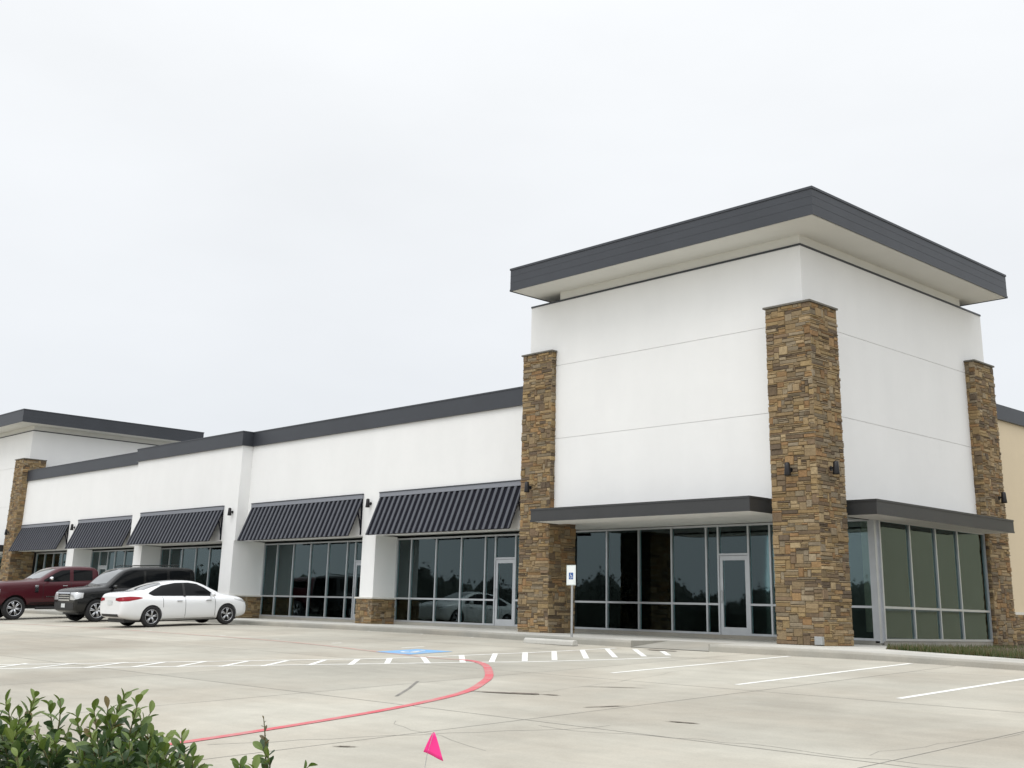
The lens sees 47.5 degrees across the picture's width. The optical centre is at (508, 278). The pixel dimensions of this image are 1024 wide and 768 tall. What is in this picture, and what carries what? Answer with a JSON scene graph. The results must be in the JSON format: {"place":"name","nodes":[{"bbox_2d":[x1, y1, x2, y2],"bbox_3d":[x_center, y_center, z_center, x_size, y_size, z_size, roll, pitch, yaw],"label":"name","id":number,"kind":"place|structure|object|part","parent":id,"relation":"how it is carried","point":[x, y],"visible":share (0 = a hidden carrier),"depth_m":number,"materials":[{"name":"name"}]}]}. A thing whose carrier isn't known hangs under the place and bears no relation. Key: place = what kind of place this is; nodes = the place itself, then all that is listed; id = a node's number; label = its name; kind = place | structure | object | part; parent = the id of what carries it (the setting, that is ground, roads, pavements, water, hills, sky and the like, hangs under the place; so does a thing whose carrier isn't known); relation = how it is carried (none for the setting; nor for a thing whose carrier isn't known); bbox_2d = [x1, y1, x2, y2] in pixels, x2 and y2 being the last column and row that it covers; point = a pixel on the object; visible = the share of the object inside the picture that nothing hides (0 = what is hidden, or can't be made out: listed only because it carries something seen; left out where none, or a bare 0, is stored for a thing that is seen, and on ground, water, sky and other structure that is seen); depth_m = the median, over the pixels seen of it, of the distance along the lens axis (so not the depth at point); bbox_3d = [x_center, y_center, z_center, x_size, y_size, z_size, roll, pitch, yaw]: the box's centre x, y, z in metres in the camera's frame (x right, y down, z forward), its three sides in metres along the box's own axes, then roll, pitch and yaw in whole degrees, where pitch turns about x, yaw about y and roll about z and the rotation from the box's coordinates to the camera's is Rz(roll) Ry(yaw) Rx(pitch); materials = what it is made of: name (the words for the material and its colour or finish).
{"place":"outdoors","nodes":[
{"label":"outdoors","id":0,"kind":"place"},
{"bbox_2d":[0,613,1023,767],"bbox_3d":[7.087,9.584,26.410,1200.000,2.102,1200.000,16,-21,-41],"label":"parking lot","id":1,"kind":"structure","parent":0,"point":[841,725],"depth_m":15.73,"materials":[{"name":"concrete"}]},
{"bbox_2d":[0,566,98,619],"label":"pickup truck","id":2,"kind":"object","parent":1,"relation":"on","point":[39,589],"visible":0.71,"depth_m":46.43,"materials":[{"name":"red paint"}]},
{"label":"side window","id":3,"kind":"part","parent":2,"relation":"part of","materials":[{"name":"black glass"}]},
{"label":"side window","id":4,"kind":"part","parent":2,"relation":"part of","materials":[{"name":"black glass"}]},
{"bbox_2d":[54,565,194,621],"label":"suv","id":5,"kind":"object","parent":1,"relation":"on","point":[75,603],"visible":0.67,"depth_m":43.82,"materials":[{"name":"black paint"}]},
{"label":"side window","id":6,"kind":"part","parent":5,"relation":"part of","materials":[{"name":"black glass"}]},
{"bbox_2d":[100,580,245,626],"bbox_3d":[-11.443,11.108,39.895,4.676,1.490,2.185,13,-19,-42],"label":"sedan","id":7,"kind":"object","parent":1,"relation":"on","point":[151,604],"visible":1,"depth_m":39.01,"materials":[{"name":"white paint"}]},
{"bbox_3d":[-12.310,10.373,39.248,0.840,0.260,1.200,13,-19,-42],"label":"rear window","id":8,"kind":"part","parent":7,"relation":"part of","materials":[{"name":"grey glass"}]},
{"bbox_3d":[-11.061,10.542,39.422,2.450,0.460,0.202,13,-19,-42],"label":"side window","id":9,"kind":"part","parent":7,"relation":"part of","materials":[{"name":"black glass"}]},
{"bbox_2d":[11,623,460,659],"bbox_3d":[-9.582,10.205,33.283,1.111,0.070,27.278,15,-21,-39],"label":"faded fire lane line","id":10,"kind":"object","parent":1,"relation":"on","point":[273,640],"visible":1,"depth_m":29.19,"materials":[{"name":"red paint"}]},
{"bbox_2d":[170,659,493,744],"bbox_3d":[-3.526,5.346,14.122,3.220,0.793,19.003,-6,-18,24],"label":"fire lane line","id":11,"kind":"object","parent":1,"relation":"on","point":[489,674],"visible":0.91,"depth_m":14.79,"materials":[{"name":"red paint"}]},
{"bbox_2d":[0,648,669,668],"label":"crosswalk stripes","id":12,"kind":"object","parent":1,"relation":"on","point":[524,656],"visible":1,"depth_m":22.92,"materials":[{"name":"white paint"}]},
{"bbox_2d":[378,649,452,653],"bbox_3d":[-2.081,8.178,25.499,1.250,0.056,1.280,16,-21,-41],"label":"accessible emblem","id":13,"kind":"object","parent":1,"relation":"on","point":[415,651],"visible":1,"depth_m":25.49,"materials":[{"name":"blue paint"}]},
{"bbox_2d":[423,732,442,765],"bbox_3d":[-0.451,2.962,6.408,0.175,0.874,0.013,-5,-17,22],"label":"marker flag","id":14,"kind":"object","parent":1,"relation":"on","point":[432,747],"visible":1,"depth_m":6.50,"materials":[{"name":"pink plastic"}]},
{"bbox_2d":[0,185,1017,648],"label":"commercial building","id":15,"kind":"structure","parent":1,"relation":"on","point":[668,409],"depth_m":33.22,"materials":[{"name":"white paint"}]},
{"bbox_2d":[98,567,105,574],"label":"door","id":16,"kind":"structure","parent":15,"relation":"in","point":[101,569],"depth_m":59.63,"materials":[{"name":"grey glass"}]},
{"bbox_2d":[227,508,232,515],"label":"wall lamp","id":17,"kind":"object","parent":15,"relation":"attached to","point":[229,512],"visible":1,"depth_m":48.32,"materials":[{"name":"brown metal"}]},
{"bbox_2d":[352,562,360,619],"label":"door","id":18,"kind":"structure","parent":15,"relation":"in","point":[356,589],"depth_m":43.72,"materials":[{"name":"grey glass"}]},
{"bbox_2d":[365,499,371,507],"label":"wall lamp","id":19,"kind":"object","parent":15,"relation":"attached to","point":[368,503],"visible":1,"depth_m":42.33,"materials":[{"name":"brown metal"}]},
{"bbox_2d":[494,559,514,625],"bbox_3d":[-0.124,10.250,37.842,0.129,2.170,0.913,16,-21,-41],"label":"door","id":20,"kind":"structure","parent":15,"relation":"in","point":[504,583],"depth_m":37.90,"materials":[{"name":"grey glass"}]},
{"bbox_2d":[524,481,531,492],"bbox_3d":[0.570,6.128,34.220,0.228,0.314,0.160,16,-21,-41],"label":"wall lamp","id":21,"kind":"object","parent":15,"relation":"attached to","point":[527,488],"visible":1,"depth_m":34.16,"materials":[{"name":"brown metal"}]},
{"bbox_2d":[719,556,749,635],"bbox_3d":[6.159,8.661,31.676,0.129,2.170,0.948,16,-21,-41],"label":"door","id":22,"kind":"structure","parent":15,"relation":"in","point":[734,594],"depth_m":31.72,"materials":[{"name":"grey glass"}]},
{"bbox_2d":[784,462,792,475],"bbox_3d":[6.616,4.496,27.485,0.228,0.314,0.160,16,-21,-41],"label":"wall lamp","id":23,"kind":"object","parent":15,"relation":"attached to","point":[788,469],"visible":1,"depth_m":27.42,"materials":[{"name":"brown metal"}]},
{"bbox_2d":[829,461,839,474],"bbox_3d":[7.678,4.441,27.339,0.160,0.314,0.228,16,-21,-41],"label":"wall lamp","id":24,"kind":"object","parent":15,"relation":"attached to","point":[835,469],"visible":1,"depth_m":27.27,"materials":[{"name":"brown metal"}]},
{"bbox_2d":[998,492,1006,502],"bbox_3d":[14.250,6.304,33.506,0.160,0.314,0.228,16,-21,-41],"label":"wall lamp","id":25,"kind":"object","parent":15,"relation":"attached to","point":[1003,498],"visible":1,"depth_m":33.44,"materials":[{"name":"brown metal"}]},
{"bbox_2d":[1,619,1023,767],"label":"pavement joints","id":26,"kind":"object","parent":1,"relation":"on","point":[408,688],"visible":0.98,"depth_m":14.02,"materials":[{"name":"grey concrete"}]},
{"bbox_2d":[342,649,691,746],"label":"pavement stains","id":27,"kind":"object","parent":1,"relation":"on","point":[549,694],"visible":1,"depth_m":16.53,"materials":[{"name":"grey concrete"}]},
{"bbox_2d":[24,610,1023,670],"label":"curb","id":28,"kind":"structure","parent":1,"relation":"on","point":[717,647],"depth_m":26.18,"materials":[{"name":"concrete"}]},
{"bbox_2d":[566,565,575,636],"bbox_3d":[1.555,7.918,28.484,0.077,1.750,0.310,16,-21,-41],"label":"parking sign","id":29,"kind":"object","parent":28,"relation":"on","point":[571,575],"visible":1,"depth_m":28.56,"materials":[{"name":"white metal"}]},
{"bbox_2d":[524,638,577,645],"bbox_3d":[0.999,8.679,27.806,0.176,0.125,1.900,13,-19,-34],"label":"wheel stop","id":30,"kind":"object","parent":1,"relation":"on","point":[552,641],"visible":1,"depth_m":27.64,"materials":[{"name":"concrete"}]},
{"bbox_2d":[221,635,1023,698],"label":"parking lines","id":31,"kind":"object","parent":1,"relation":"on","point":[831,673],"visible":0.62,"depth_m":18.75,"materials":[{"name":"white paint"}]},
{"bbox_2d":[996,404,1023,646],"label":"cream building","id":32,"kind":"structure","parent":1,"relation":"on","point":[1011,430],"depth_m":37.37,"materials":[{"name":"paint"}]},
{"bbox_2d":[0,0,1023,437],"label":"sky","id":33,"kind":"structure","parent":0,"point":[218,217],"materials":[{"name":"white"}]},
{"bbox_2d":[25,608,1023,662],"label":"sidewalk","id":34,"kind":"structure","parent":0,"point":[855,647],"depth_m":28.88,"materials":[{"name":"concrete"}]},
{"bbox_2d":[290,620,1019,656],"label":"sidewalk joints","id":35,"kind":"object","parent":34,"relation":"on","point":[707,639],"visible":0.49,"depth_m":24.43,"materials":[{"name":"grey concrete"}]},
{"bbox_2d":[886,642,1023,658],"bbox_3d":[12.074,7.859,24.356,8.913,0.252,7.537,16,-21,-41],"label":"grass","id":36,"kind":"structure","parent":0,"point":[949,649],"depth_m":23.93,"materials":[{"name":"green plant"}]},
{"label":"planting bed","id":37,"kind":"structure","parent":0,"visible":0},
{"bbox_2d":[0,688,212,767],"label":"shrub","id":38,"kind":"object","parent":37,"relation":"on","point":[151,749],"visible":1,"depth_m":2.95,"materials":[{"name":"green plant"}]},
{"bbox_2d":[230,715,316,767],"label":"shrub","id":39,"kind":"object","parent":37,"relation":"on","point":[262,745],"visible":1,"depth_m":3.12,"materials":[{"name":"green plant"}]}
]}

